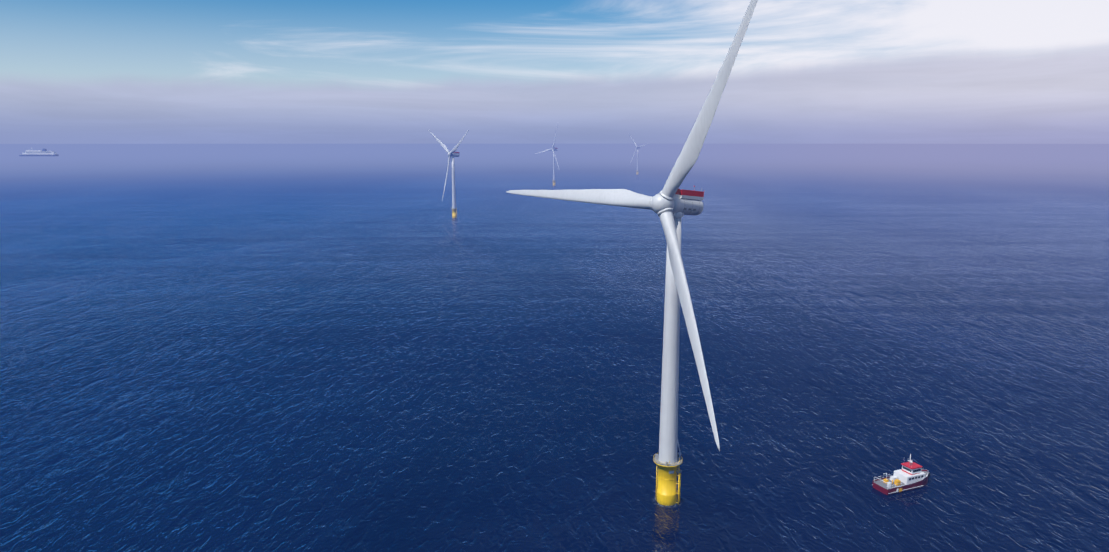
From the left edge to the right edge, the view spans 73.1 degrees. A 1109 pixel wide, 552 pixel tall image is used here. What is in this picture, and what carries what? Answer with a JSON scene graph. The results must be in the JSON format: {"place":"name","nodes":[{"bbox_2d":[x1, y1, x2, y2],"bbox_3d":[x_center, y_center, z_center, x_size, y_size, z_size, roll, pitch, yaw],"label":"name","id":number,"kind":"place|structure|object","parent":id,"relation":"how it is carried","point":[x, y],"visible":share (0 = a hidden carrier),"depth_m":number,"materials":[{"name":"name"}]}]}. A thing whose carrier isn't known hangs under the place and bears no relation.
{"place":"outdoors","nodes":[
{"label":"outdoors","id":0,"kind":"place"},
{"bbox_2d":[0,144,1108,551],"bbox_3d":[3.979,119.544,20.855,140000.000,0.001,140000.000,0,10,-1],"label":"sea","id":1,"kind":"structure","parent":0,"point":[290,348],"depth_m":445.20,"materials":[{"name":"liquid"}]},
{"bbox_2d":[19,148,58,155],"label":"ferry","id":2,"kind":"object","parent":1,"relation":"on","point":[43,152],"visible":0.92,"depth_m":6563.99,"materials":[{"name":"white metal"}]},
{"bbox_2d":[428,130,467,217],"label":"turbine","id":3,"kind":"object","parent":1,"relation":"in","point":[452,153],"visible":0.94,"depth_m":1207.15,"materials":[{"name":"white metal"}]},
{"bbox_2d":[535,123,558,185],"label":"turbine","id":4,"kind":"object","parent":1,"relation":"in","point":[553,149],"visible":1,"depth_m":2109.66,"materials":[{"name":"white metal"}]},
{"bbox_2d":[507,0,757,505],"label":"turbine","id":5,"kind":"object","parent":1,"relation":"in","point":[670,204],"visible":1,"depth_m":240.79,"materials":[{"name":"white metal"}]},
{"bbox_2d":[628,133,648,174],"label":"turbine","id":6,"kind":"object","parent":1,"relation":"in","point":[637,148],"visible":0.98,"depth_m":2832.62,"materials":[{"name":"white metal"}]},
{"bbox_2d":[872,454,929,494],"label":"boat","id":7,"kind":"object","parent":1,"relation":"on","point":[910,475],"visible":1,"depth_m":266.21,"materials":[{"name":"white metal"}]},
{"bbox_2d":[0,0,1108,143],"label":"sky","id":8,"kind":"structure","parent":0,"point":[72,71],"materials":[{"name":"blue"}]}
]}

